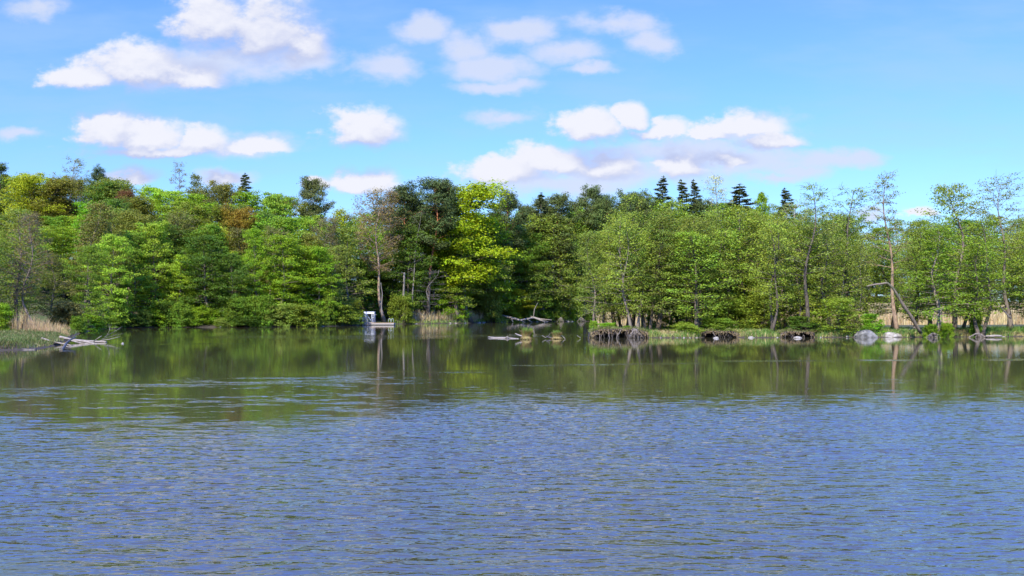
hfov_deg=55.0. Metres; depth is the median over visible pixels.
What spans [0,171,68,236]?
oak tree
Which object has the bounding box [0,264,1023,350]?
ground
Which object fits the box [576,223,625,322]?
alder tree
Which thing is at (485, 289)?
alder tree
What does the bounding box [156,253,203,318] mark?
forest tree
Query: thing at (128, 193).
copper tree
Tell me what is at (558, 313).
shrub
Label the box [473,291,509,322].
shrub
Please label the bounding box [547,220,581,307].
forest tree
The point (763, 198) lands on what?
maple tree
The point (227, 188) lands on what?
oak tree
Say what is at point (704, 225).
alder tree
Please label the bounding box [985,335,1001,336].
drift log
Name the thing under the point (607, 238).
forest tree
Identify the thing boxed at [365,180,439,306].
pine tree
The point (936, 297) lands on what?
alder tree
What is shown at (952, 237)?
forest tree
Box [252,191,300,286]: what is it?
maple tree
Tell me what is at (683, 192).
spruce tree
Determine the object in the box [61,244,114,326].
forest tree
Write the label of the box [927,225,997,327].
alder tree
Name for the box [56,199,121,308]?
forest tree
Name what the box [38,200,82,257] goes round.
forest tree
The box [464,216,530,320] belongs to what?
oak tree
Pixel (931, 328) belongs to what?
shrub
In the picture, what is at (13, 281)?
alder tree
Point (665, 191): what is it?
spruce tree
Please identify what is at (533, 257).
forest tree
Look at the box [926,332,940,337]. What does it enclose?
root tangle
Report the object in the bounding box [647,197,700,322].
alder tree
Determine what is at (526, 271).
alder tree
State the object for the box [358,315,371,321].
shrub
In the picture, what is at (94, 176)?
pine tree
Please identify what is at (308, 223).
forest tree
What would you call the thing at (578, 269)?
maple tree
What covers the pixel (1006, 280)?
forest tree
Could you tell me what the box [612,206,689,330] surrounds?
alder tree
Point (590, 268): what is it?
alder tree
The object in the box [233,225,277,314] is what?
forest tree
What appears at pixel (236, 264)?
forest tree
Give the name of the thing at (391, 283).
forest tree
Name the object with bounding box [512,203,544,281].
pine tree
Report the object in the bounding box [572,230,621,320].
alder tree
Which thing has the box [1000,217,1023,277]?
forest tree
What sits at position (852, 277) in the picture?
alder tree
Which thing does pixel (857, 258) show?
forest tree
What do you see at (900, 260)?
forest tree
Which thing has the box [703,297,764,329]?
young alder
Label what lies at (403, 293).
broken snag
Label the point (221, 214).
forest tree
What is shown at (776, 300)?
alder tree
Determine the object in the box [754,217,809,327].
alder tree
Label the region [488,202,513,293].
pine tree
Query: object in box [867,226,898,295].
forest tree
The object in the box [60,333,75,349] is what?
dark branch
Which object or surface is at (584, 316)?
forest tree
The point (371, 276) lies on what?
forest tree
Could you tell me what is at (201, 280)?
forest tree
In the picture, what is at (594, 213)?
pine tree
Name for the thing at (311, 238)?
forest tree
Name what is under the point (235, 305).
shrub
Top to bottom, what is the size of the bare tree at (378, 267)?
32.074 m
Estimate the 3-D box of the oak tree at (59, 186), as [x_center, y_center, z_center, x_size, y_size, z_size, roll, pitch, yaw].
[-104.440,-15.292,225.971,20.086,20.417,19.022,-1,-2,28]
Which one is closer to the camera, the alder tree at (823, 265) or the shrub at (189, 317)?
the alder tree at (823, 265)
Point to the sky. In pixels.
(545, 97)
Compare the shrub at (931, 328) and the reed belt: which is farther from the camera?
the reed belt
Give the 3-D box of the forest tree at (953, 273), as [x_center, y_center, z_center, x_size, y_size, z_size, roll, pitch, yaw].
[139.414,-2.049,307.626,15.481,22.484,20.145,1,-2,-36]
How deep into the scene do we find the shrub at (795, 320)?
112.61 m
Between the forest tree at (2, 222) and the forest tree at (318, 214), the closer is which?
the forest tree at (2, 222)
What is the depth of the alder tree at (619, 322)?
120.22 m
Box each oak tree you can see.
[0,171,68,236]
[8,176,80,239]
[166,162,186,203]
[193,180,248,238]
[219,201,259,291]
[398,177,522,322]
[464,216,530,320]
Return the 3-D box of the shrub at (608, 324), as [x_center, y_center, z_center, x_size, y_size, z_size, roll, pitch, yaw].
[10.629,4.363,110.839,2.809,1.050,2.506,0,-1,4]
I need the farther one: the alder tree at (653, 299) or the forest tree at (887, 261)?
the forest tree at (887, 261)
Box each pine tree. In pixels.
[84,163,109,199]
[296,175,335,229]
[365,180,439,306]
[386,188,428,307]
[395,176,462,316]
[429,178,467,311]
[485,189,535,319]
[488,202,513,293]
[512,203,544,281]
[523,196,573,294]
[541,192,582,310]
[553,197,597,316]
[574,199,617,319]
[576,183,620,308]
[596,194,621,241]
[609,188,648,241]
[612,201,652,253]
[626,188,653,250]
[639,198,656,259]
[688,197,716,233]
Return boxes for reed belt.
[595,301,1023,324]
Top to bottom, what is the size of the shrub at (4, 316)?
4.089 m
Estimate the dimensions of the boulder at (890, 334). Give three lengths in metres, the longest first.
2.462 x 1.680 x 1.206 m
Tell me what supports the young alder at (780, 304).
on the ground at (42, 317)
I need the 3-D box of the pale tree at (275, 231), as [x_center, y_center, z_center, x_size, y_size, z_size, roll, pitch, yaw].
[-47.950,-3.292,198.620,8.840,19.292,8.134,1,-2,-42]
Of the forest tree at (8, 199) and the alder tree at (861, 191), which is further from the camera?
the forest tree at (8, 199)
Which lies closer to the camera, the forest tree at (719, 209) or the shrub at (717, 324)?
the shrub at (717, 324)
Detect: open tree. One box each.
[69,205,138,281]
[308,214,342,273]
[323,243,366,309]
[331,206,362,293]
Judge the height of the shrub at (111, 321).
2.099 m
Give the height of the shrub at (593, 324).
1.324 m
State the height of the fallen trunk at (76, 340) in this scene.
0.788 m
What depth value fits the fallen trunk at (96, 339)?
93.86 m
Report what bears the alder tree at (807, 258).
on the ground at (42, 317)
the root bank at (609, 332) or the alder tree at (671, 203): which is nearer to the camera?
the root bank at (609, 332)
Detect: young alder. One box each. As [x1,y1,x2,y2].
[632,296,674,328]
[645,300,688,327]
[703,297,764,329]
[730,277,782,328]
[740,287,790,329]
[747,273,790,327]
[781,280,834,327]
[804,296,873,333]
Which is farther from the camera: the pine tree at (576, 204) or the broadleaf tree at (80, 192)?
the pine tree at (576, 204)
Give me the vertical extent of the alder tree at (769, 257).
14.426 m
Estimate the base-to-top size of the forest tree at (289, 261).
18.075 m
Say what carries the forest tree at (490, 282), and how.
on the ground at (42, 317)
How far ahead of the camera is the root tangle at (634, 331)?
108.95 m
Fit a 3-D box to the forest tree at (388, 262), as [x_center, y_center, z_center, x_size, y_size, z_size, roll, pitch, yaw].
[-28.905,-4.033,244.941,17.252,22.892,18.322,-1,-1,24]
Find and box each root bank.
[42,338,68,344]
[587,325,648,337]
[699,327,739,337]
[777,328,815,336]
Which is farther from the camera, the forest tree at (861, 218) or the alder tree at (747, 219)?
the forest tree at (861, 218)
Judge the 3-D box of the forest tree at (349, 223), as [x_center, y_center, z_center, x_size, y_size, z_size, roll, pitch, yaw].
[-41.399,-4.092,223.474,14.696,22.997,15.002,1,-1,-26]
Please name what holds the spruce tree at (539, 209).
on the ground at (42, 317)
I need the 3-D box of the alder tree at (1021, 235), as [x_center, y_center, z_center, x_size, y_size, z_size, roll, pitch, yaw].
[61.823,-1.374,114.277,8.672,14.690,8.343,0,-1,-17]
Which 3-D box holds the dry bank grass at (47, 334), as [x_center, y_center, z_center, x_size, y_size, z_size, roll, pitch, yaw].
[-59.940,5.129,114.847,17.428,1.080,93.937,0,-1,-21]
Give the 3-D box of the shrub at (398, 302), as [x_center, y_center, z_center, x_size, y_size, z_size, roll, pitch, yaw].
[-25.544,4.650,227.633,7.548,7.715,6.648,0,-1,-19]
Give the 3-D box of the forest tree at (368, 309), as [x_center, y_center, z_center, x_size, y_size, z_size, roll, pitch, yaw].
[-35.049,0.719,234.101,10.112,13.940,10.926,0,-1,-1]
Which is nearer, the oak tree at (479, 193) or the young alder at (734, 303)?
the young alder at (734, 303)
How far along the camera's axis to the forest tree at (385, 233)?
275.25 m
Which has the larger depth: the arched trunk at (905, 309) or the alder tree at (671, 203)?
the alder tree at (671, 203)
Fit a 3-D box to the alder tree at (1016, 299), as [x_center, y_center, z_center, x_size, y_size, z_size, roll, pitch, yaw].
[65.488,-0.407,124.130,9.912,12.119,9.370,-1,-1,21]
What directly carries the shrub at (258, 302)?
on the ground at (42, 317)
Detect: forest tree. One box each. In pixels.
[0,176,29,220]
[0,195,16,253]
[0,220,15,252]
[0,233,35,286]
[3,175,50,201]
[4,225,70,294]
[13,218,46,252]
[33,215,85,264]
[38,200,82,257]
[39,226,78,297]
[47,215,111,266]
[48,175,88,247]
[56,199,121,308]
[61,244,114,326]
[71,221,131,315]
[78,197,137,287]
[79,233,143,323]
[81,180,133,241]
[86,179,149,237]
[99,208,171,313]
[112,228,161,323]
[117,217,192,300]
[119,193,162,223]
[128,220,184,322]
[132,184,170,220]
[141,186,184,245]
[155,203,178,219]
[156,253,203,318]
[160,201,223,276]
[165,231,215,307]
[171,234,234,324]
[180,188,213,225]
[185,185,228,224]
[186,220,238,316]
[207,252,257,318]
[211,204,247,246]
[223,202,261,283]
[223,226,263,296]
[227,189,264,250]
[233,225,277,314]
[238,210,289,296]
[243,228,289,296]
[252,197,286,288]
[256,195,307,253]
[257,233,310,304]
[278,215,341,298]
[288,230,330,298]
[295,246,348,316]
[297,230,341,300]
[298,202,329,238]
[308,244,352,319]
[315,220,361,299]
[327,213,357,277]
[333,226,378,303]
[343,228,391,315]
[344,212,400,307]
[349,213,379,268]
[351,262,383,318]
[355,263,402,312]
[370,217,403,252]
[370,263,411,317]
[371,223,437,317]
[372,226,427,303]
[397,211,422,292]
[406,234,448,313]
[409,228,450,317]
[413,252,453,311]
[430,237,476,319]
[438,234,478,312]
[464,236,495,310]
[468,249,513,313]
[500,223,530,313]
[500,236,546,316]
[513,232,557,318]
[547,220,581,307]
[571,218,602,319]
[588,213,623,300]
[704,201,752,228]
[707,202,738,224]
[754,203,811,226]
[793,212,816,224]
[807,219,838,234]
[821,225,877,300]
[832,213,874,265]
[853,232,886,299]
[854,244,887,304]
[866,238,911,303]
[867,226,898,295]
[881,218,917,291]
[884,230,931,302]
[886,227,937,290]
[903,220,935,279]
[932,224,960,296]
[933,224,964,292]
[934,246,985,293]
[943,217,988,266]
[948,224,1012,291]
[958,235,1013,298]
[966,228,1008,299]
[979,214,1011,283]
[990,254,1023,301]
[993,225,1023,301]
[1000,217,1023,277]
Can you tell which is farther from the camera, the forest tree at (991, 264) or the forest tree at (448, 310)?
the forest tree at (991, 264)
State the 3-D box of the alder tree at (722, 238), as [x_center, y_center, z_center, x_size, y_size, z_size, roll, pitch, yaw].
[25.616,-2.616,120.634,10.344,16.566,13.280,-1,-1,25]
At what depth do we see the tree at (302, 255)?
196.44 m
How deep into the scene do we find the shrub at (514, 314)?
262.27 m
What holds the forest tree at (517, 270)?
on the ground at (42, 317)
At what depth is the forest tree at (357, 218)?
259.09 m
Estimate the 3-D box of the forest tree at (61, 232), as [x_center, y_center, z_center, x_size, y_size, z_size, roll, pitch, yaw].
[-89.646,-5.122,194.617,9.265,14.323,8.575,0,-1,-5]
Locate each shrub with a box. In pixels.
[0,303,17,330]
[45,300,94,327]
[69,315,89,332]
[82,312,107,330]
[101,316,119,327]
[105,292,131,327]
[125,313,145,326]
[134,306,155,326]
[147,306,172,326]
[155,300,181,326]
[168,298,193,326]
[182,311,199,326]
[190,305,223,325]
[213,317,234,326]
[221,293,255,326]
[230,316,271,326]
[240,292,277,325]
[261,304,284,325]
[272,303,301,326]
[281,303,324,326]
[315,292,335,325]
[328,305,363,324]
[334,299,365,322]
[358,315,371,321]
[387,293,416,323]
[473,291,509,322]
[501,288,540,313]
[502,307,521,321]
[515,291,541,320]
[538,310,551,320]
[544,295,568,321]
[565,296,582,321]
[585,312,595,320]
[589,321,597,329]
[596,322,616,328]
[667,321,705,333]
[699,317,739,330]
[783,316,821,330]
[833,307,862,328]
[860,312,886,333]
[921,323,942,337]
[939,321,954,336]
[968,309,984,336]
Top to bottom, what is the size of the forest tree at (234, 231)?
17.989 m
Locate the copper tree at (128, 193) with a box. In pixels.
[107,187,134,230]
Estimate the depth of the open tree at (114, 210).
196.67 m
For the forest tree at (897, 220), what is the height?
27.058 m
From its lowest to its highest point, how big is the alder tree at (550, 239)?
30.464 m
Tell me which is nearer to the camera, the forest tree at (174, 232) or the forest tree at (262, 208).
the forest tree at (174, 232)
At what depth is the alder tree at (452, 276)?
239.53 m
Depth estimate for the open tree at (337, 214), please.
226.83 m
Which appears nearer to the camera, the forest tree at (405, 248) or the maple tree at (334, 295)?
the maple tree at (334, 295)
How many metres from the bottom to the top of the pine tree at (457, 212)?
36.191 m
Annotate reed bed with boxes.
[1,306,70,335]
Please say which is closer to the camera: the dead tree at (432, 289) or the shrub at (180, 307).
the shrub at (180, 307)
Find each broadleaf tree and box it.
[70,178,121,216]
[82,176,144,227]
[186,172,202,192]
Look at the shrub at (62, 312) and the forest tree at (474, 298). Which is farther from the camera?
the forest tree at (474, 298)
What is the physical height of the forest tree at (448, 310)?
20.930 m
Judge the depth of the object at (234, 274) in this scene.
196.79 m
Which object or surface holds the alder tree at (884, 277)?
on the ground at (42, 317)
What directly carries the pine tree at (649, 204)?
on the ground at (42, 317)
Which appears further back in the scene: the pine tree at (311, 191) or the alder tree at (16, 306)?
the pine tree at (311, 191)
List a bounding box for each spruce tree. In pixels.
[236,173,256,212]
[518,193,561,317]
[652,175,679,297]
[671,179,703,281]
[684,179,710,274]
[722,184,779,288]
[769,187,803,304]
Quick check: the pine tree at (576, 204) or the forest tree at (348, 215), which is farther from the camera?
the pine tree at (576, 204)
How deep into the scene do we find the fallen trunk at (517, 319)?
255.60 m
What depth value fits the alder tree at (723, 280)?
127.20 m
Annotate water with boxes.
[0,321,1023,575]
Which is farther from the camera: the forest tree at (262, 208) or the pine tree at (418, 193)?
the pine tree at (418, 193)
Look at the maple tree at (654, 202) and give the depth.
294.35 m
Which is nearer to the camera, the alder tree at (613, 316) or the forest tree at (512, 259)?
the alder tree at (613, 316)
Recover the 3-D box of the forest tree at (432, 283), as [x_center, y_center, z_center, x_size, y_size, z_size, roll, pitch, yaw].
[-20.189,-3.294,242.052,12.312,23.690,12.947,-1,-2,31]
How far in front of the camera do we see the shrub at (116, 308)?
172.74 m
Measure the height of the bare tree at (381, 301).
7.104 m
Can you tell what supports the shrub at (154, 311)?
on the ground at (42, 317)
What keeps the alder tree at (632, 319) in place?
on the ground at (42, 317)
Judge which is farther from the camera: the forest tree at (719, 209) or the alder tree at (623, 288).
the forest tree at (719, 209)
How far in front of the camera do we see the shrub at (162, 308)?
180.88 m
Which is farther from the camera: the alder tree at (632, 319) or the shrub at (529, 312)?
the shrub at (529, 312)
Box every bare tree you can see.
[351,186,404,321]
[381,286,382,315]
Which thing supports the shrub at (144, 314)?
on the ground at (42, 317)
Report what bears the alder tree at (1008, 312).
on the ground at (42, 317)
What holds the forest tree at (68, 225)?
on the ground at (42, 317)
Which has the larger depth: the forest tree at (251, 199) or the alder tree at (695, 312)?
the forest tree at (251, 199)
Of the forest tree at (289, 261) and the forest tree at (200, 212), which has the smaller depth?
the forest tree at (289, 261)
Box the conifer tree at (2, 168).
[0,162,16,214]
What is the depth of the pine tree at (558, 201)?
275.17 m
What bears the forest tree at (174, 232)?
on the ground at (42, 317)
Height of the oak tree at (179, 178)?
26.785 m
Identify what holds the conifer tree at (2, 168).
on the ground at (42, 317)
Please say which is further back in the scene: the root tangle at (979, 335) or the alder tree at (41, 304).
the alder tree at (41, 304)
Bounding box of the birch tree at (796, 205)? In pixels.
[779,199,825,327]
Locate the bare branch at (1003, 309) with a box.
[993,297,1010,318]
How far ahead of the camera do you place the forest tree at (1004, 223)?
338.88 m
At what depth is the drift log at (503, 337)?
107.91 m
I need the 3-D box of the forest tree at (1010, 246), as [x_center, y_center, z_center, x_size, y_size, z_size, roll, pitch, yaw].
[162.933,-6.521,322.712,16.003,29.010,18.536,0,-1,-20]
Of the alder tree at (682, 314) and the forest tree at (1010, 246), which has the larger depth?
the forest tree at (1010, 246)
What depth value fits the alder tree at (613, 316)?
121.03 m
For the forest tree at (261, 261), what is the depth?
201.64 m
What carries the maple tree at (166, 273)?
on the ground at (42, 317)
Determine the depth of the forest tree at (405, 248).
264.64 m
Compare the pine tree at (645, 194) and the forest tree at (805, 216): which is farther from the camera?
the forest tree at (805, 216)
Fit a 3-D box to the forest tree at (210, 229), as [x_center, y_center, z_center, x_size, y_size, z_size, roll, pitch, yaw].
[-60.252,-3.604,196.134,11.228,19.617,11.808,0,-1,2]
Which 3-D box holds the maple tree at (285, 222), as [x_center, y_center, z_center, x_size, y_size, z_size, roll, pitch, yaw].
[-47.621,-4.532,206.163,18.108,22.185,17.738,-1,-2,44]
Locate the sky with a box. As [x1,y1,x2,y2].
[0,0,1023,299]
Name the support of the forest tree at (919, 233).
on the ground at (42, 317)
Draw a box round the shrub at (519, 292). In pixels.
[501,288,540,313]
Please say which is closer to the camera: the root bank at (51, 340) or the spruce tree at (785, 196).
the root bank at (51, 340)
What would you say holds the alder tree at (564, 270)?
on the ground at (42, 317)
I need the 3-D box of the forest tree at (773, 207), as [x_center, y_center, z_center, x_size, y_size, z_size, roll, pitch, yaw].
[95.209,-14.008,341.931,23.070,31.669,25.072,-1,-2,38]
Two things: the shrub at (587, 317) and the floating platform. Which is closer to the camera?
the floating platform
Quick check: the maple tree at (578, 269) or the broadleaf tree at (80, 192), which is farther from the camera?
the maple tree at (578, 269)
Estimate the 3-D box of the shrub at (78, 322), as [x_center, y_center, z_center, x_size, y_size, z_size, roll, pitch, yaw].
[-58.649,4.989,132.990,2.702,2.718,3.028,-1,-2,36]
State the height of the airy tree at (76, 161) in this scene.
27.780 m
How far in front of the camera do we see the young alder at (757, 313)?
117.92 m
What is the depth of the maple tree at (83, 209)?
204.08 m
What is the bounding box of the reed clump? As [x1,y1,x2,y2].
[411,308,497,321]
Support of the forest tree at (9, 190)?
on the ground at (42, 317)
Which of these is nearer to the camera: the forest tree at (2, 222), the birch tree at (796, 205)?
the birch tree at (796, 205)
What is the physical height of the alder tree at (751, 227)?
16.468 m
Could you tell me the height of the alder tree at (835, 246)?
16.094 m
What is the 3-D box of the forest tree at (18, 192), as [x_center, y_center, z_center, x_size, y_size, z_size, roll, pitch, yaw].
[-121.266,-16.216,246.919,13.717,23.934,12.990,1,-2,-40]
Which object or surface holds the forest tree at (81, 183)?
on the ground at (42, 317)
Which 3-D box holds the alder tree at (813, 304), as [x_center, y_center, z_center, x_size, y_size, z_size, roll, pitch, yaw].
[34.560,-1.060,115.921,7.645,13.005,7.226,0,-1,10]
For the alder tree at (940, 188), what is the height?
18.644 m
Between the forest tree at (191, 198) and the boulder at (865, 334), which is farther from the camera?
the forest tree at (191, 198)
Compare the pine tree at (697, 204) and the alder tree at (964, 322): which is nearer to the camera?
the alder tree at (964, 322)
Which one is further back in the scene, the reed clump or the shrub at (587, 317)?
the shrub at (587, 317)
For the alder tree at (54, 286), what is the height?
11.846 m
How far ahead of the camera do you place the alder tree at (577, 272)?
278.39 m
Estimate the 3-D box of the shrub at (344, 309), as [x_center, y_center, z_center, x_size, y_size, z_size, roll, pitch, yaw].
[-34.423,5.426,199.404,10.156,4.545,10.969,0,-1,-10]
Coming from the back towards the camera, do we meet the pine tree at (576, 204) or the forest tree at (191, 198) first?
the pine tree at (576, 204)
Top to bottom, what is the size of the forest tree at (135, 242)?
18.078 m
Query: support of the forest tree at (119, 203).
on the ground at (42, 317)
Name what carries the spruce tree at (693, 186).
on the ground at (42, 317)
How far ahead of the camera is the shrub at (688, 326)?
111.37 m
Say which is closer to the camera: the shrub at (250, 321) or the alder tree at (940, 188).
the alder tree at (940, 188)
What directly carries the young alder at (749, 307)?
on the ground at (42, 317)
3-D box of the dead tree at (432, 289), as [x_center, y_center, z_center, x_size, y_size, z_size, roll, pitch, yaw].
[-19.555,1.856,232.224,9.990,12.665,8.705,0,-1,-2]
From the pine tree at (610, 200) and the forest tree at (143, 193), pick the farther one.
the pine tree at (610, 200)
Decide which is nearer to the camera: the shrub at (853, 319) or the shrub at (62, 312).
the shrub at (853, 319)
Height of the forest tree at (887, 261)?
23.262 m
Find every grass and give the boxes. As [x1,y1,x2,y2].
[0,327,80,348]
[0,328,87,347]
[395,317,586,323]
[617,325,1023,337]
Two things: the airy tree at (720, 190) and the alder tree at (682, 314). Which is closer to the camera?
the alder tree at (682, 314)
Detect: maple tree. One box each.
[63,200,119,279]
[131,231,198,304]
[150,193,224,282]
[248,214,321,302]
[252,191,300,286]
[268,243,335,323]
[311,282,347,317]
[554,206,592,317]
[647,196,663,272]
[752,192,773,264]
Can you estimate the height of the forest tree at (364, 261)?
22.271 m
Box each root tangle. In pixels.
[628,328,642,337]
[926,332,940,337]
[968,333,987,337]
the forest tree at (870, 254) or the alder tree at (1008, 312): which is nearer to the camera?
the alder tree at (1008, 312)
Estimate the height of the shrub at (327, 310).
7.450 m
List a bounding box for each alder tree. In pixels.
[0,207,52,321]
[0,231,19,295]
[0,237,37,311]
[1,231,60,317]
[24,251,81,318]
[431,235,486,320]
[464,228,514,319]
[502,224,561,320]
[512,214,579,318]
[530,213,582,318]
[556,219,604,314]
[561,215,609,316]
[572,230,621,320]
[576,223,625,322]
[583,230,633,325]
[591,208,673,326]
[593,211,652,327]
[602,223,663,326]
[611,191,679,327]
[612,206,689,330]
[613,213,683,330]
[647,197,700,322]
[650,231,743,330]
[654,221,703,320]
[663,218,708,322]
[667,216,740,327]
[684,203,759,317]
[685,211,737,321]
[698,249,746,317]
[702,236,755,328]
[707,204,778,328]
[730,213,780,319]
[733,208,776,319]
[733,212,779,326]
[745,209,805,331]
[746,226,795,311]
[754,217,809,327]
[763,182,844,330]
[773,224,835,326]
[774,217,823,329]
[776,223,843,327]
[789,217,874,329]
[803,211,867,324]
[810,184,885,325]
[827,217,876,313]
[831,247,895,326]
[858,168,921,329]
[863,245,941,326]
[880,217,949,329]
[890,217,987,336]
[897,239,959,324]
[914,182,1007,328]
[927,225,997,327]
[939,245,1003,318]
[941,215,1022,336]
[962,170,1023,328]
[980,233,1023,325]
[993,241,1023,319]
[1000,218,1023,304]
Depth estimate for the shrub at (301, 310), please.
187.11 m
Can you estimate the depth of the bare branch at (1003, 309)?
112.91 m
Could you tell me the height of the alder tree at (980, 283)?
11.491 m
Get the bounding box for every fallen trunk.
[59,336,92,343]
[77,336,119,341]
[500,303,547,322]
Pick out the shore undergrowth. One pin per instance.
(339, 323)
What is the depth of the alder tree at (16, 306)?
131.49 m
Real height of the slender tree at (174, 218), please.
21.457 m
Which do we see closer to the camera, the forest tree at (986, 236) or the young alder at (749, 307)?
the young alder at (749, 307)
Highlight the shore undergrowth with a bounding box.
[258,320,364,325]
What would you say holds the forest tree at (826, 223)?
on the ground at (42, 317)
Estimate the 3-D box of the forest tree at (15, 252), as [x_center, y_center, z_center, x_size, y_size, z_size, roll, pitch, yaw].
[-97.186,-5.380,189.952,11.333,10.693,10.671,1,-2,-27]
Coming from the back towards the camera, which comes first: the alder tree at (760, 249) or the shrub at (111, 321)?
the shrub at (111, 321)
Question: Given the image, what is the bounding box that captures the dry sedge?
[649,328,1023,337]
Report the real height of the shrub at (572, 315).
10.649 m
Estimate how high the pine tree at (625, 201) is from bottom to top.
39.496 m
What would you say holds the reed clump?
on the ground at (42, 317)
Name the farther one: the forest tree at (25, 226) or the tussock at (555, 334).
the forest tree at (25, 226)
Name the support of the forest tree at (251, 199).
on the ground at (42, 317)
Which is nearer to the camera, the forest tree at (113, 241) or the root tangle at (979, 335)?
the root tangle at (979, 335)
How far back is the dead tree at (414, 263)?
230.67 m
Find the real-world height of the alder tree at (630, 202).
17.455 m
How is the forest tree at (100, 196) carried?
on the ground at (42, 317)
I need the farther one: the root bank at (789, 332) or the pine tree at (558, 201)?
the pine tree at (558, 201)
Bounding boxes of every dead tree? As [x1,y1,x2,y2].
[409,269,446,321]
[411,210,424,318]
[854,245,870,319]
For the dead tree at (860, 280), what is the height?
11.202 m
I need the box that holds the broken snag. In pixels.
[402,273,404,322]
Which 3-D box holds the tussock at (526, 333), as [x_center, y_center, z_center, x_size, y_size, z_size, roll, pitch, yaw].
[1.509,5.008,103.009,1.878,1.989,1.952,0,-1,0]
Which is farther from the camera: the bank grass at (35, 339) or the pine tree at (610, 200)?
the pine tree at (610, 200)
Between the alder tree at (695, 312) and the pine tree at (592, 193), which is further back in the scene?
the pine tree at (592, 193)
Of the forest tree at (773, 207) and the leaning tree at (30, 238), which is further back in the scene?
the forest tree at (773, 207)
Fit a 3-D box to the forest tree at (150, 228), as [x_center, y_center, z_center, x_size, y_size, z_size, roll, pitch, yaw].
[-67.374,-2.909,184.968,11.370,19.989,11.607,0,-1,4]
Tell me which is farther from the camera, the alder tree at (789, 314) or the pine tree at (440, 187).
the pine tree at (440, 187)
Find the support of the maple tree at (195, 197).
on the ground at (42, 317)
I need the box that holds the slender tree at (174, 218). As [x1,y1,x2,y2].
[153,209,203,302]
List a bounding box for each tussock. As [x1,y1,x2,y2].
[520,326,531,339]
[550,330,562,338]
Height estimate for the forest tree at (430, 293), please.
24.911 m
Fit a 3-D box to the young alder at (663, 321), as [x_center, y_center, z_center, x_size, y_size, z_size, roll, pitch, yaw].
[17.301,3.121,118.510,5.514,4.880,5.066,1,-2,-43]
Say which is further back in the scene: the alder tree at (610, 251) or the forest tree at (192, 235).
the forest tree at (192, 235)
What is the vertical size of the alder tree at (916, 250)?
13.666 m
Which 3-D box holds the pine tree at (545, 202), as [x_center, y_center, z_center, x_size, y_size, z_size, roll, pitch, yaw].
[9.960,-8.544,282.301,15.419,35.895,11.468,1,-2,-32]
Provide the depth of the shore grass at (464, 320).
238.56 m
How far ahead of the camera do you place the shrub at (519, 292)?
263.79 m
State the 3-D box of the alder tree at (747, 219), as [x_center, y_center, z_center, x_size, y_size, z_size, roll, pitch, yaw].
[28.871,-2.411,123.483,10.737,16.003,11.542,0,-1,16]
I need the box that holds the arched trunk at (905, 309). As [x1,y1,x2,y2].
[866,278,922,333]
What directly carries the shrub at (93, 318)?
on the ground at (42, 317)
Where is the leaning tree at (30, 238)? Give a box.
[0,211,57,321]
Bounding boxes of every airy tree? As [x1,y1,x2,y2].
[49,156,93,211]
[699,174,736,229]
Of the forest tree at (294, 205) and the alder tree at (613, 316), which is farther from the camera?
the forest tree at (294, 205)
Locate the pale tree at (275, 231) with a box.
[260,225,290,290]
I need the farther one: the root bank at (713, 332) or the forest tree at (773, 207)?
the forest tree at (773, 207)
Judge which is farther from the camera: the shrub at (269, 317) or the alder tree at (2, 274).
the shrub at (269, 317)
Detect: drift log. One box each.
[488,336,518,338]
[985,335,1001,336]
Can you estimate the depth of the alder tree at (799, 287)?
114.80 m
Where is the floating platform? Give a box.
[363,312,394,324]
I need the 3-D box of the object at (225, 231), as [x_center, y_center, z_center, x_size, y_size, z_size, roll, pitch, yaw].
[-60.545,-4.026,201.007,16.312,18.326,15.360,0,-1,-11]
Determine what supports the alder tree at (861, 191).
on the ground at (42, 317)
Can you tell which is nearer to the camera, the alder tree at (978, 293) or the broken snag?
the alder tree at (978, 293)
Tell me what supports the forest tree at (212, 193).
on the ground at (42, 317)
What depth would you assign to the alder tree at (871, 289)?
129.74 m
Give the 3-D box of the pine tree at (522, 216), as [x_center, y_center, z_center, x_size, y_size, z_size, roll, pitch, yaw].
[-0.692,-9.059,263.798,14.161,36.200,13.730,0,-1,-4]
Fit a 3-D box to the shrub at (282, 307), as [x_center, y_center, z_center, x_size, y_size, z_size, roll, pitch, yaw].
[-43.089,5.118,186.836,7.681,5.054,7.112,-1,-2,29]
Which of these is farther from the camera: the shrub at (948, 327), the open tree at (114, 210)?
the open tree at (114, 210)
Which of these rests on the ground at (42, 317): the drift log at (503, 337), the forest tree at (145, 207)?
the forest tree at (145, 207)
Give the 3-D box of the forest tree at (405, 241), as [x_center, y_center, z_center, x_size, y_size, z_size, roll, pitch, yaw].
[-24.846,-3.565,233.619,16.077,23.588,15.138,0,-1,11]
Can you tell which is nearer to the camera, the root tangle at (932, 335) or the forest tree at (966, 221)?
the root tangle at (932, 335)
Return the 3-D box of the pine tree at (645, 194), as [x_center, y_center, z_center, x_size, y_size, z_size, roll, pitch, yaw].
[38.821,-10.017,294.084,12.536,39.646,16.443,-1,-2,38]
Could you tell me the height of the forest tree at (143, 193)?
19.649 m
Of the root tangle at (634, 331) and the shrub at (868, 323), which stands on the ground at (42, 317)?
the shrub at (868, 323)
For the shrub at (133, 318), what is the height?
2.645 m
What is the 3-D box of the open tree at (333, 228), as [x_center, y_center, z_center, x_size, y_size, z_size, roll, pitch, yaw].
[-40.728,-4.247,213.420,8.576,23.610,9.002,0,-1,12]
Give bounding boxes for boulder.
[854,330,877,337]
[882,332,901,336]
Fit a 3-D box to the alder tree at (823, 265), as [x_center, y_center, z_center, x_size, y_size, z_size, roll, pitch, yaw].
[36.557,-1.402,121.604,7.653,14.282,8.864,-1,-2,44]

